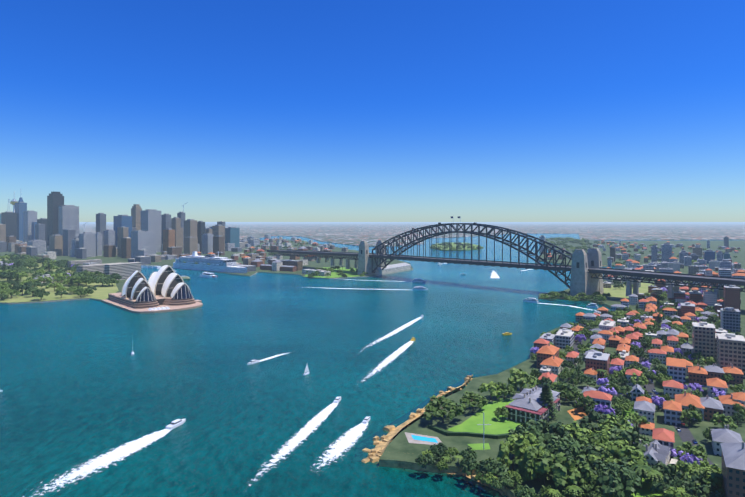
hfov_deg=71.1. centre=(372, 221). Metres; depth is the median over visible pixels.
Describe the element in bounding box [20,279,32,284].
broad tree
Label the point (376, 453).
foreshore rocks
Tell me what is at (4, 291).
broad tree
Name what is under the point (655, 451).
kirribilli house
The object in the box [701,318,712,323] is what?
dark tree
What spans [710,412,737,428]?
broad tree
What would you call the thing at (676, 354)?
dark tree
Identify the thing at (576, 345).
kirribilli road
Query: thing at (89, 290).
broad tree
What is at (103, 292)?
botanic gardens lawn
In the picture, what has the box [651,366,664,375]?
dark tree
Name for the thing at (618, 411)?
dark tree
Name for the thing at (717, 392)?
jaca tree
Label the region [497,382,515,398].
broad tree
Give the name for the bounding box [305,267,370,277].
dawes point park lawn
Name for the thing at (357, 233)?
land
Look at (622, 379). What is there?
dark tree
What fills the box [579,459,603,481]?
dark tree
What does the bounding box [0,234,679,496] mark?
water
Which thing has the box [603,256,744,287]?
milsons point blocks
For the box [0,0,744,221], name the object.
sky
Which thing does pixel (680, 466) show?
broad tree
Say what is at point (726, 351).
apartment blocks
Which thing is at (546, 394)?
conifer tree
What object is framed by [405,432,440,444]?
pool deck
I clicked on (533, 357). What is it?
broad tree
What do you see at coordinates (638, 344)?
jaca tree
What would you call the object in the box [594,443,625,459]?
broad tree
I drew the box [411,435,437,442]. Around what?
pool water surface
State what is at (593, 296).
dark tree
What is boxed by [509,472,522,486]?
broad tree
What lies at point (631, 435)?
dark tree
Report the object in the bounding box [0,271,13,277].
dark tree
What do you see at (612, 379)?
dark tree
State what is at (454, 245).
goat island ground
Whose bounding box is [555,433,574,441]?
dark tree
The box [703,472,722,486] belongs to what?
broad tree
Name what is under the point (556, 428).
dark tree
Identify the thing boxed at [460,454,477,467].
dark tree
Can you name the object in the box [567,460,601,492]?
broad tree
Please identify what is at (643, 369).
broad tree
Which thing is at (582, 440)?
broad tree
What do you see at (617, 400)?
broad tree
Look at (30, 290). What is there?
dark tree
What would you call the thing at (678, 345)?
dark tree
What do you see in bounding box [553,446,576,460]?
dark tree
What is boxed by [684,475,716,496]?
dark tree
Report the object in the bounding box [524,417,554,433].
dark tree
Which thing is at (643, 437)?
dark tree
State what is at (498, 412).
broad tree
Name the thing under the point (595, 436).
broad tree
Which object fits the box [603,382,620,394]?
broad tree
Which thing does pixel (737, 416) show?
dark tree
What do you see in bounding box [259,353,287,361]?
wake
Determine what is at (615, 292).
bradfield park lawn
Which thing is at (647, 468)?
palm tree
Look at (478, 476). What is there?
broad tree
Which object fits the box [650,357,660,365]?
dark tree
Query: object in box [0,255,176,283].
quay buildings
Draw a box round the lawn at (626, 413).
[612,403,633,418]
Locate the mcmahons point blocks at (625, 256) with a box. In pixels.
[543,240,739,265]
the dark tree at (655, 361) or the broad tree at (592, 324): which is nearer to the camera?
the dark tree at (655, 361)
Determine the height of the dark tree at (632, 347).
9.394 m
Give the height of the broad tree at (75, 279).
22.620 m
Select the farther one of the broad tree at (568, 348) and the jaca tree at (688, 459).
the broad tree at (568, 348)
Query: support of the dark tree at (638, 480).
on the north shore ground at (400, 451)
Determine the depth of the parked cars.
404.29 m
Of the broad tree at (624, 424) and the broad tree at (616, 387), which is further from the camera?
the broad tree at (616, 387)
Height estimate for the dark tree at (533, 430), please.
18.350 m
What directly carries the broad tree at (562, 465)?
on the north shore ground at (400, 451)
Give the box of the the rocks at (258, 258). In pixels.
[179,237,347,270]
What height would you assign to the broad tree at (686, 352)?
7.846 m
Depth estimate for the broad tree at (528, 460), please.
266.99 m
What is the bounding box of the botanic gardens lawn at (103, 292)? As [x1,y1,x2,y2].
[0,259,118,302]
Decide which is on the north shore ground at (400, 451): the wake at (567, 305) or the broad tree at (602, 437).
the broad tree at (602, 437)
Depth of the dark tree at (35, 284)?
1033.76 m
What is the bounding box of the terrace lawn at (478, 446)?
[467,443,489,449]
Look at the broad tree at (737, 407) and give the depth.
350.88 m
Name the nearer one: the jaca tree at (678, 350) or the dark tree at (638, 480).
the dark tree at (638, 480)
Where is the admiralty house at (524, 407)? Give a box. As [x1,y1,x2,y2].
[505,386,560,422]
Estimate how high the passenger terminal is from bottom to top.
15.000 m
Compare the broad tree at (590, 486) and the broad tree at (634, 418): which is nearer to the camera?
the broad tree at (590, 486)
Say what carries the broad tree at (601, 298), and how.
on the north shore ground at (400, 451)
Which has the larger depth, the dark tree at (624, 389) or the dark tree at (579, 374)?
the dark tree at (579, 374)
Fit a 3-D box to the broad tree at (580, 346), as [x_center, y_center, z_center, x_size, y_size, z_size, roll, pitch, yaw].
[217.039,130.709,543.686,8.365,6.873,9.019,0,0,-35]
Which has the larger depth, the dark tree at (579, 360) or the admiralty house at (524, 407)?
the dark tree at (579, 360)
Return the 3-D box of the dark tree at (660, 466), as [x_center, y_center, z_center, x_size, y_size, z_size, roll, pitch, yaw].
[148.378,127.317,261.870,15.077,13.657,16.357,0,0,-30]
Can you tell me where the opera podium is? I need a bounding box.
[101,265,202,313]
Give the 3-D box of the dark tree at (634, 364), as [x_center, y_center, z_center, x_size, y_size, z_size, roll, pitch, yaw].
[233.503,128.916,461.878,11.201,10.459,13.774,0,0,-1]
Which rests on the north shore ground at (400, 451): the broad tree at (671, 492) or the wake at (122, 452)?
the broad tree at (671, 492)
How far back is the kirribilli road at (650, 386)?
435.13 m
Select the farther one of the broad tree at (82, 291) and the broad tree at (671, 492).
the broad tree at (82, 291)
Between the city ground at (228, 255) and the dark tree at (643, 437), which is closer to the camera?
the dark tree at (643, 437)
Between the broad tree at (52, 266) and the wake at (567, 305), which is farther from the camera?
the broad tree at (52, 266)
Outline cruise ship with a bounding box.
[173,251,246,272]
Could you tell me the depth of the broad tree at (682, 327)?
623.96 m
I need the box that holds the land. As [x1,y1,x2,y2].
[79,222,422,246]
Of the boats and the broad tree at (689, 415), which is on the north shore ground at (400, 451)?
the broad tree at (689, 415)
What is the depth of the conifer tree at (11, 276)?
1095.78 m
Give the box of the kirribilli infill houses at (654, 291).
[576,272,733,333]
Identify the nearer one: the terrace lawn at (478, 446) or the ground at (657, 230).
the terrace lawn at (478, 446)
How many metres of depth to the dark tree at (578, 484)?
252.82 m
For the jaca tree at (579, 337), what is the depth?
569.63 m
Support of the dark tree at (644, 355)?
on the north shore ground at (400, 451)
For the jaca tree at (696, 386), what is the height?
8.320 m
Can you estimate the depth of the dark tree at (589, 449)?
279.06 m
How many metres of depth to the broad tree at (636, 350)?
515.10 m
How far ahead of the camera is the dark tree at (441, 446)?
293.53 m
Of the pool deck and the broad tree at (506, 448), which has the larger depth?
the pool deck
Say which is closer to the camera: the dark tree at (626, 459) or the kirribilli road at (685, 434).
the dark tree at (626, 459)
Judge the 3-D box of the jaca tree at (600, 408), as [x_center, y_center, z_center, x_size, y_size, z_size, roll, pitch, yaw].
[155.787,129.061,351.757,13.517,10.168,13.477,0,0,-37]
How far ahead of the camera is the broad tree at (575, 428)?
306.63 m
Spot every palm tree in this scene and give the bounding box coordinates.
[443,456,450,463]
[453,455,462,468]
[538,474,549,485]
[546,489,560,496]
[565,485,583,495]
[596,369,608,377]
[631,464,654,488]
[642,469,663,493]
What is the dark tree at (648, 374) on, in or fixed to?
on the north shore ground at (400, 451)
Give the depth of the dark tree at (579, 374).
432.16 m
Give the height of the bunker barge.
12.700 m
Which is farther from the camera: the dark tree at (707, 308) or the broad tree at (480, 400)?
the dark tree at (707, 308)
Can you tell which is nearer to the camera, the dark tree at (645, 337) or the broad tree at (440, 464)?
the broad tree at (440, 464)
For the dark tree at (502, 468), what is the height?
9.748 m
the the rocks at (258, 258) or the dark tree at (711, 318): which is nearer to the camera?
the dark tree at (711, 318)
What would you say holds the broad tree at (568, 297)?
on the north shore ground at (400, 451)
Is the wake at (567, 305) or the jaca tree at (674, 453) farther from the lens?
the wake at (567, 305)
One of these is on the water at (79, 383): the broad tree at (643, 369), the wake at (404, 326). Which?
the wake at (404, 326)
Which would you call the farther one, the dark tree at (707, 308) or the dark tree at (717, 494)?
the dark tree at (707, 308)
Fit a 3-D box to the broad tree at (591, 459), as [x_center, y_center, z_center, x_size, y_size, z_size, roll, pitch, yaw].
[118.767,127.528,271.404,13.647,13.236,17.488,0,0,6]
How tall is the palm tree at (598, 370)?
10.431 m
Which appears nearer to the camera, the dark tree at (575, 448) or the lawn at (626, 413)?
the dark tree at (575, 448)
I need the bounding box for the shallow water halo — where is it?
[353,373,507,496]
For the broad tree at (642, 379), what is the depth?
418.61 m
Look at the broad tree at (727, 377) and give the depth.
430.48 m
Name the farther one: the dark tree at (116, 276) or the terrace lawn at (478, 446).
the dark tree at (116, 276)
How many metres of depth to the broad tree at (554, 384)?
410.06 m
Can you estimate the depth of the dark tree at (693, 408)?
349.97 m
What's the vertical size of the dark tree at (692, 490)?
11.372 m
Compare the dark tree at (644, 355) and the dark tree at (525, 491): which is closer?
the dark tree at (525, 491)
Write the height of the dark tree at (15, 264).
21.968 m
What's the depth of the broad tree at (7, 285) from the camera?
1016.63 m
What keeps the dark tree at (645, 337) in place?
on the north shore ground at (400, 451)
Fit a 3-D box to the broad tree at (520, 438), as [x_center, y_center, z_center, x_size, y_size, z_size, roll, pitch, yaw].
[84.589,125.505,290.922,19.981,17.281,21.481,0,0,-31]
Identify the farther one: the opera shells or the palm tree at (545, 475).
the opera shells
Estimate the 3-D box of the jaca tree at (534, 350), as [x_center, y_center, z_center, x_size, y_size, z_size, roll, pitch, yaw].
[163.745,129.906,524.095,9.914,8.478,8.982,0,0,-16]
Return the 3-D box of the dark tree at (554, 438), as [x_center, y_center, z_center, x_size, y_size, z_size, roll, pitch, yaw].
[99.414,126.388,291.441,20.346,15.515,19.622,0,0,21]
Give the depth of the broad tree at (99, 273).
1214.80 m
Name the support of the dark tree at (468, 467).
on the north shore ground at (400, 451)
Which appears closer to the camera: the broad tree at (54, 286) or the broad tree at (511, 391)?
the broad tree at (511, 391)
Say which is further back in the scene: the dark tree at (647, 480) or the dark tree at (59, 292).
the dark tree at (59, 292)
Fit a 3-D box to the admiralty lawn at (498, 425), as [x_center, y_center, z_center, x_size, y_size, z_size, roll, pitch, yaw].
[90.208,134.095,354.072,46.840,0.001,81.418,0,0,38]
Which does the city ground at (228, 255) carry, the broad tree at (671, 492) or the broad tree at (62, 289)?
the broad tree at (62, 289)
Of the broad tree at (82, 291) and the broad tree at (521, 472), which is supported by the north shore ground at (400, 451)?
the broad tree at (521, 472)
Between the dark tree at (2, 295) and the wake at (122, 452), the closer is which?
the wake at (122, 452)
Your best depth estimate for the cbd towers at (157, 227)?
2309.50 m
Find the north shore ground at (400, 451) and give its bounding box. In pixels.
[379,238,744,496]
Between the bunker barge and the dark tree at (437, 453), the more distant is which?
the bunker barge
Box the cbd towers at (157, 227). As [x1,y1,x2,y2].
[0,192,239,256]
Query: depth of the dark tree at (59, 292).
931.65 m
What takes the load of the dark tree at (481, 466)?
on the north shore ground at (400, 451)
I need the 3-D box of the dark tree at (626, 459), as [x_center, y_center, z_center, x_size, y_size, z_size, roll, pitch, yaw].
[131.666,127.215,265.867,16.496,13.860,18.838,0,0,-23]
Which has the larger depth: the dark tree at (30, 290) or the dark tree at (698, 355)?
the dark tree at (30, 290)
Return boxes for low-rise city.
[8,235,270,264]
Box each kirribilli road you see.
[566,323,585,367]
[578,387,650,396]
[638,296,655,391]
[648,392,713,464]
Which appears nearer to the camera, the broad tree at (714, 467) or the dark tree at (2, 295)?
the broad tree at (714, 467)
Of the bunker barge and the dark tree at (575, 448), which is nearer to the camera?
the dark tree at (575, 448)
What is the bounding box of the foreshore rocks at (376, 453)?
[362,375,511,496]
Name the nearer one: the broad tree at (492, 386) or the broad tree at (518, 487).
the broad tree at (518, 487)
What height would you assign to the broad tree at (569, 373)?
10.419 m
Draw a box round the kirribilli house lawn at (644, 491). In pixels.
[623,478,663,496]
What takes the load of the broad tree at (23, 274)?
on the city ground at (228, 255)
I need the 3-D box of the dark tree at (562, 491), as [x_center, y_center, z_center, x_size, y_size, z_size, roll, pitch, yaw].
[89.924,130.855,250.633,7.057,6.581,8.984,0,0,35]
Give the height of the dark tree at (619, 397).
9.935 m
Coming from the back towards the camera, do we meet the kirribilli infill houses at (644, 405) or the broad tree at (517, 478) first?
the kirribilli infill houses at (644, 405)
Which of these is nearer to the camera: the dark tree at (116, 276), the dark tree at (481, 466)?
the dark tree at (481, 466)
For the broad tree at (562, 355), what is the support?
on the north shore ground at (400, 451)
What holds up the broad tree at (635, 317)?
on the north shore ground at (400, 451)
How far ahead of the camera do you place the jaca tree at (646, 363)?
471.49 m
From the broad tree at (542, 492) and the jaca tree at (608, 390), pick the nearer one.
the broad tree at (542, 492)
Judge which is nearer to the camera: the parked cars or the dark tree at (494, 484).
the dark tree at (494, 484)
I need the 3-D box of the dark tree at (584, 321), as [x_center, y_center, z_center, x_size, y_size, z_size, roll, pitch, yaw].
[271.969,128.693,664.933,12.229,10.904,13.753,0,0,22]
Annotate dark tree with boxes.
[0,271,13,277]
[0,293,7,298]
[3,272,16,279]
[10,282,33,294]
[11,262,23,267]
[12,255,24,259]
[24,287,38,296]
[28,281,43,286]
[33,289,49,299]
[55,290,67,297]
[58,270,69,275]
[95,276,109,286]
[107,273,121,279]
[415,453,435,468]
[428,442,448,456]
[433,451,444,461]
[458,446,476,459]
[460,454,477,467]
[462,459,478,477]
[477,459,498,475]
[485,460,508,476]
[490,480,501,488]
[497,473,513,488]
[506,422,545,446]
[517,485,538,496]
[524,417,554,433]
[535,434,558,453]
[536,425,553,444]
[538,376,551,385]
[542,420,577,440]
[548,436,586,463]
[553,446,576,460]
[554,486,567,496]
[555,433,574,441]
[561,360,574,367]
[571,370,583,382]
[573,357,583,364]
[574,480,590,494]
[578,409,619,430]
[579,443,604,461]
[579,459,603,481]
[580,375,595,385]
[581,319,589,324]
[587,294,596,299]
[597,464,636,496]
[598,461,641,491]
[606,425,649,452]
[607,376,618,384]
[612,394,624,404]
[612,407,621,415]
[619,376,628,382]
[619,385,632,396]
[621,456,652,479]
[628,361,642,368]
[630,344,638,349]
[636,351,648,360]
[637,339,648,345]
[637,435,650,442]
[642,335,653,342]
[642,465,663,482]
[643,370,654,382]
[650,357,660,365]
[650,475,680,496]
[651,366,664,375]
[652,460,682,482]
[672,471,690,494]
[673,351,683,358]
[675,342,685,348]
[682,485,708,496]
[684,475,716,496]
[685,404,702,421]
[689,351,704,358]
[692,359,704,364]
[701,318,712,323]
[704,306,714,310]
[709,316,718,321]
[709,490,727,496]
[731,412,744,424]
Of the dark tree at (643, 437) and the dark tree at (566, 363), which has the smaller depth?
the dark tree at (643, 437)
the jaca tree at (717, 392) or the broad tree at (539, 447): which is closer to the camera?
the broad tree at (539, 447)
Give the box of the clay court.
[568,407,588,419]
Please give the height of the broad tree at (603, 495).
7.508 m
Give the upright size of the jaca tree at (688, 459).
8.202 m
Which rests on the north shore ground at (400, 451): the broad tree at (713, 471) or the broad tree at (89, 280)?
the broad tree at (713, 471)
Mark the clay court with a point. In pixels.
(577, 413)
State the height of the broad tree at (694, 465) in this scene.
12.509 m
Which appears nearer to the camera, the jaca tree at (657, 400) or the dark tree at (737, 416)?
the dark tree at (737, 416)
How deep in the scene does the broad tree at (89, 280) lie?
1096.04 m
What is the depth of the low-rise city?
1942.66 m
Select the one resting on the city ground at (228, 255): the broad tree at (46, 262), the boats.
the broad tree at (46, 262)
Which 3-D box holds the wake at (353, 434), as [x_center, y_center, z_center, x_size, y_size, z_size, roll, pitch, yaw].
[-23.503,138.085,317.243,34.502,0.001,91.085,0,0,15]
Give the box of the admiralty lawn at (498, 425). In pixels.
[446,398,524,434]
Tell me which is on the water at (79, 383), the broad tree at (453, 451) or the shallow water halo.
the shallow water halo
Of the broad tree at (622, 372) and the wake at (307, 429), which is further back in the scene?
the broad tree at (622, 372)
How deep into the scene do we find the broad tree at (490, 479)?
263.00 m
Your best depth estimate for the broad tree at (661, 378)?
422.01 m
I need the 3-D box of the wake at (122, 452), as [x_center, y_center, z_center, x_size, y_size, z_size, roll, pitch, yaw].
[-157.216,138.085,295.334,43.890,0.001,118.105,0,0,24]
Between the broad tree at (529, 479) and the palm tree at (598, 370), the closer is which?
the broad tree at (529, 479)
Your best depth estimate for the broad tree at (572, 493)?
250.05 m
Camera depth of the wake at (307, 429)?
340.22 m
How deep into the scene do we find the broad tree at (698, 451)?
286.12 m
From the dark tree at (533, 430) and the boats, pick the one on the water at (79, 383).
the boats
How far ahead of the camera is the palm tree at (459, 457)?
283.15 m
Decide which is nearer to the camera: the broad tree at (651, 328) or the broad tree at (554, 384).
the broad tree at (554, 384)
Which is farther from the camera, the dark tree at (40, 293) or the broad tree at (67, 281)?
the broad tree at (67, 281)
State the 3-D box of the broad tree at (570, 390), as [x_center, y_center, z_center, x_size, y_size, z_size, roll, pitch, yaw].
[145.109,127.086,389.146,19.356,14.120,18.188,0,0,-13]
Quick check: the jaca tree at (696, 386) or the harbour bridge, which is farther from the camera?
the harbour bridge
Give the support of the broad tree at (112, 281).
on the city ground at (228, 255)
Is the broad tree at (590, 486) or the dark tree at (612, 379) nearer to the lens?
the broad tree at (590, 486)
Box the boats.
[0,262,597,429]
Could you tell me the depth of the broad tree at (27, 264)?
1471.13 m
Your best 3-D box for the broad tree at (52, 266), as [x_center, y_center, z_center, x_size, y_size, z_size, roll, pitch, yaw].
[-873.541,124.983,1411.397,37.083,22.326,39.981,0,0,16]
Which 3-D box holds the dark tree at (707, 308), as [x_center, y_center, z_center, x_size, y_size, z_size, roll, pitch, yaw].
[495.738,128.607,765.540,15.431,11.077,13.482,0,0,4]
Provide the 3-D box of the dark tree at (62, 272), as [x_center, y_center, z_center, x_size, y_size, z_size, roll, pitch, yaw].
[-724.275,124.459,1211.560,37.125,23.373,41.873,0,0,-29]
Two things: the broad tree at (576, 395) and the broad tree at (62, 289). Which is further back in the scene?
the broad tree at (62, 289)
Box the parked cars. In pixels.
[575,309,706,443]
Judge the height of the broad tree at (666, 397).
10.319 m
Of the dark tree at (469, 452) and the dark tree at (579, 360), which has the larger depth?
the dark tree at (579, 360)
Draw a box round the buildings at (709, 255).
[539,235,731,271]
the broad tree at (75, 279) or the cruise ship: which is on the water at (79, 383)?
the cruise ship
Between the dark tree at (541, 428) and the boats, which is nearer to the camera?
the dark tree at (541, 428)
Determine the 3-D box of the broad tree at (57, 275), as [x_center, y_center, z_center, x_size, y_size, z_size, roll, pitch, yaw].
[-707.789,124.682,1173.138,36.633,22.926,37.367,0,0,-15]
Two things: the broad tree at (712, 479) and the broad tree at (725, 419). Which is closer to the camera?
the broad tree at (712, 479)
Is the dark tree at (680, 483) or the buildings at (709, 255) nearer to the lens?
the dark tree at (680, 483)
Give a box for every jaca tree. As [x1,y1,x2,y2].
[530,347,538,353]
[574,334,586,342]
[594,404,614,413]
[596,377,608,384]
[597,384,616,395]
[609,366,621,373]
[631,342,641,347]
[641,360,650,368]
[651,396,665,409]
[670,449,683,459]
[673,348,682,353]
[680,453,699,464]
[688,383,702,391]
[712,387,725,396]
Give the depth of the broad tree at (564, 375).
436.10 m
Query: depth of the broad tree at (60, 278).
1149.22 m
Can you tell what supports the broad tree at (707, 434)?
on the north shore ground at (400, 451)
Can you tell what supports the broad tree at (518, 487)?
on the north shore ground at (400, 451)
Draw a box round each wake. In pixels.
[35,429,170,494]
[249,402,338,485]
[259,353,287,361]
[283,286,403,289]
[314,423,367,467]
[361,341,413,381]
[363,317,421,348]
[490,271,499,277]
[540,303,594,310]
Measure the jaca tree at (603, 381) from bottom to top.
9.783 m
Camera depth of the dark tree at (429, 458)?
282.16 m
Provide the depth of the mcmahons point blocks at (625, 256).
2295.76 m
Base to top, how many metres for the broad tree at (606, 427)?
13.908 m
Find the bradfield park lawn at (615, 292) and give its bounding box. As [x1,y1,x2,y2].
[603,283,653,298]
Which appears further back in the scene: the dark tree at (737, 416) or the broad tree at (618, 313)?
the broad tree at (618, 313)
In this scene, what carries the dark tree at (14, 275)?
on the city ground at (228, 255)
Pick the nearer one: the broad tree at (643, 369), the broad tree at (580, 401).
the broad tree at (580, 401)
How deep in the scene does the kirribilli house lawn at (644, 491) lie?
258.38 m
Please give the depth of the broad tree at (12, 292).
928.88 m
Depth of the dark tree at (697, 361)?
480.45 m
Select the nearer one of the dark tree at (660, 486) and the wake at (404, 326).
the dark tree at (660, 486)
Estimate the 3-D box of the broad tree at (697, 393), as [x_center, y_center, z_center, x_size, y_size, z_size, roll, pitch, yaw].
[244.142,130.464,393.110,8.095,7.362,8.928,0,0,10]
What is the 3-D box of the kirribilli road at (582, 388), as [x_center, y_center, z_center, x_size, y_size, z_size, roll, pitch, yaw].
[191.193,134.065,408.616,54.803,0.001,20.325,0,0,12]
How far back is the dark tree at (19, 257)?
1756.35 m
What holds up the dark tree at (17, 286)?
on the city ground at (228, 255)
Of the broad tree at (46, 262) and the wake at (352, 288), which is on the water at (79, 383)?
the wake at (352, 288)
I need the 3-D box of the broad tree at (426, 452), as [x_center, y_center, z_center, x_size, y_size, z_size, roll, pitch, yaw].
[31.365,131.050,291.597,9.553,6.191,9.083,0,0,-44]
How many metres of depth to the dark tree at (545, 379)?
417.38 m
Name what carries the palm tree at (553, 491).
on the north shore ground at (400, 451)
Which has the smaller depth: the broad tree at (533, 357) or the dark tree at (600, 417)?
the dark tree at (600, 417)
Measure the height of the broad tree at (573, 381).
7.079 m
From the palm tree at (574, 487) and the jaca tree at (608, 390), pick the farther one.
the jaca tree at (608, 390)
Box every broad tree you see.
[0,282,11,288]
[0,288,9,298]
[6,288,19,297]
[16,271,28,279]
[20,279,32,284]
[23,262,34,267]
[34,276,53,282]
[41,264,58,270]
[42,259,54,264]
[45,282,63,290]
[50,273,66,281]
[55,286,67,291]
[57,276,65,280]
[62,279,69,285]
[67,286,81,291]
[69,276,83,285]
[73,288,86,296]
[79,274,94,285]
[79,288,92,295]
[86,271,103,275]
[106,278,118,285]
[421,449,434,456]
[423,395,465,422]
[436,460,447,471]
[444,447,458,459]
[460,391,488,411]
[475,472,487,483]
[477,381,503,399]
[483,471,497,486]
[494,406,508,419]
[496,440,524,469]
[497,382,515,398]
[507,368,536,391]
[508,431,537,455]
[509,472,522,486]
[513,469,526,482]
[514,485,522,496]
[517,443,544,456]
[518,446,554,481]
[522,468,536,481]
[530,354,536,359]
[530,368,541,377]
[534,452,583,489]
[539,485,552,496]
[550,381,564,391]
[552,381,577,400]
[558,372,567,380]
[558,421,589,446]
[559,351,566,358]
[560,367,574,379]
[564,295,572,300]
[565,345,573,351]
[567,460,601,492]
[568,490,581,496]
[569,379,577,385]
[569,391,580,400]
[573,393,597,410]
[577,344,585,348]
[577,435,604,447]
[581,481,601,496]
[584,329,592,338]
[584,422,610,434]
[584,430,601,440]
[585,405,599,414]
[586,321,594,326]
[586,454,609,470]
[588,429,627,457]
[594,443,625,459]
[594,492,607,496]
[598,295,605,302]
[599,414,632,441]
[601,441,647,467]
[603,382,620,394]
[610,352,621,361]
[612,311,622,316]
[613,369,625,377]
[614,398,624,406]
[614,402,630,415]
[624,399,633,410]
[625,412,649,429]
[630,315,639,321]
[630,372,647,384]
[633,347,644,353]
[637,367,649,371]
[647,324,656,331]
[656,373,672,382]
[658,393,669,400]
[664,487,690,496]
[670,460,696,480]
[676,441,707,460]
[677,324,686,330]
[679,410,702,425]
[681,461,706,473]
[682,467,724,493]
[684,350,691,356]
[690,390,701,396]
[696,460,721,471]
[700,356,713,365]
[703,427,715,440]
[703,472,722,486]
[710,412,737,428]
[710,470,721,487]
[720,373,733,382]
[729,383,744,391]
[733,403,744,416]
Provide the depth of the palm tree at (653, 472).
256.60 m
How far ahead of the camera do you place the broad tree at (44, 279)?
1107.67 m
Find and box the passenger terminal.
[236,264,255,271]
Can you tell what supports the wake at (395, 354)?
on the water at (79, 383)
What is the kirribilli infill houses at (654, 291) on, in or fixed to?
on the north shore ground at (400, 451)
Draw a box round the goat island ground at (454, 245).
[435,242,481,250]
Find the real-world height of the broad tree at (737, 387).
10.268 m
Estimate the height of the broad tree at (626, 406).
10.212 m
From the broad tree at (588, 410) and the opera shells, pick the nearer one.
the broad tree at (588, 410)
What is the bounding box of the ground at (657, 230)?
[422,222,744,239]
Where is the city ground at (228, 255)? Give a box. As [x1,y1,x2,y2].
[0,240,412,303]
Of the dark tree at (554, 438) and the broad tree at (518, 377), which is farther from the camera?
the broad tree at (518, 377)
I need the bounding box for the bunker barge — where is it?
[200,272,217,277]
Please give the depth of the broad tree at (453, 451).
291.19 m
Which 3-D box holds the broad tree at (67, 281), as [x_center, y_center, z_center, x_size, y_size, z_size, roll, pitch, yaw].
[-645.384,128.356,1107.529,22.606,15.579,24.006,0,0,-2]
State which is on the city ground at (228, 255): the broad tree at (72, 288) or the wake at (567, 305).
the broad tree at (72, 288)
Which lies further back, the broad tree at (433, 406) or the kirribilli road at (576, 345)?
the kirribilli road at (576, 345)
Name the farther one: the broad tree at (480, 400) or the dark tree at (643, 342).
the dark tree at (643, 342)
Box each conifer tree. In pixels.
[6,273,12,284]
[539,381,558,417]
[656,313,661,327]
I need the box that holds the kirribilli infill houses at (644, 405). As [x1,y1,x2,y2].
[533,285,740,458]
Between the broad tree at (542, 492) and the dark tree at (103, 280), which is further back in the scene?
the dark tree at (103, 280)
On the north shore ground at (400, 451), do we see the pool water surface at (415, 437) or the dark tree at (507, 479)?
the dark tree at (507, 479)
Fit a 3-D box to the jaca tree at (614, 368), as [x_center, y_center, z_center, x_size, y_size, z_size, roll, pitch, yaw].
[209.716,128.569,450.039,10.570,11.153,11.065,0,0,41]
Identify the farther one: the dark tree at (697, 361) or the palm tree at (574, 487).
the dark tree at (697, 361)
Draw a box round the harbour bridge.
[267,216,744,299]
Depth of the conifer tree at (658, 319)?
661.95 m
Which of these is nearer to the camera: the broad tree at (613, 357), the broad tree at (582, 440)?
the broad tree at (582, 440)
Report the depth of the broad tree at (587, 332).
597.40 m
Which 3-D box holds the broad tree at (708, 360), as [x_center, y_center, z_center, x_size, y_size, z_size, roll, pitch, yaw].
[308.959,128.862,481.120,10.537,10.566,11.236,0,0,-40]
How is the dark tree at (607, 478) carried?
on the north shore ground at (400, 451)
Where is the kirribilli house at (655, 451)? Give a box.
[633,439,677,465]
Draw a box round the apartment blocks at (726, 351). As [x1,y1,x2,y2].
[536,268,744,496]
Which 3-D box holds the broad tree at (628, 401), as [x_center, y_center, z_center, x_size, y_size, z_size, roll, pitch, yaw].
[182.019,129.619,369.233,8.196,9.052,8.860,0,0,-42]
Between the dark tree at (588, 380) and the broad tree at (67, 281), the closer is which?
the dark tree at (588, 380)

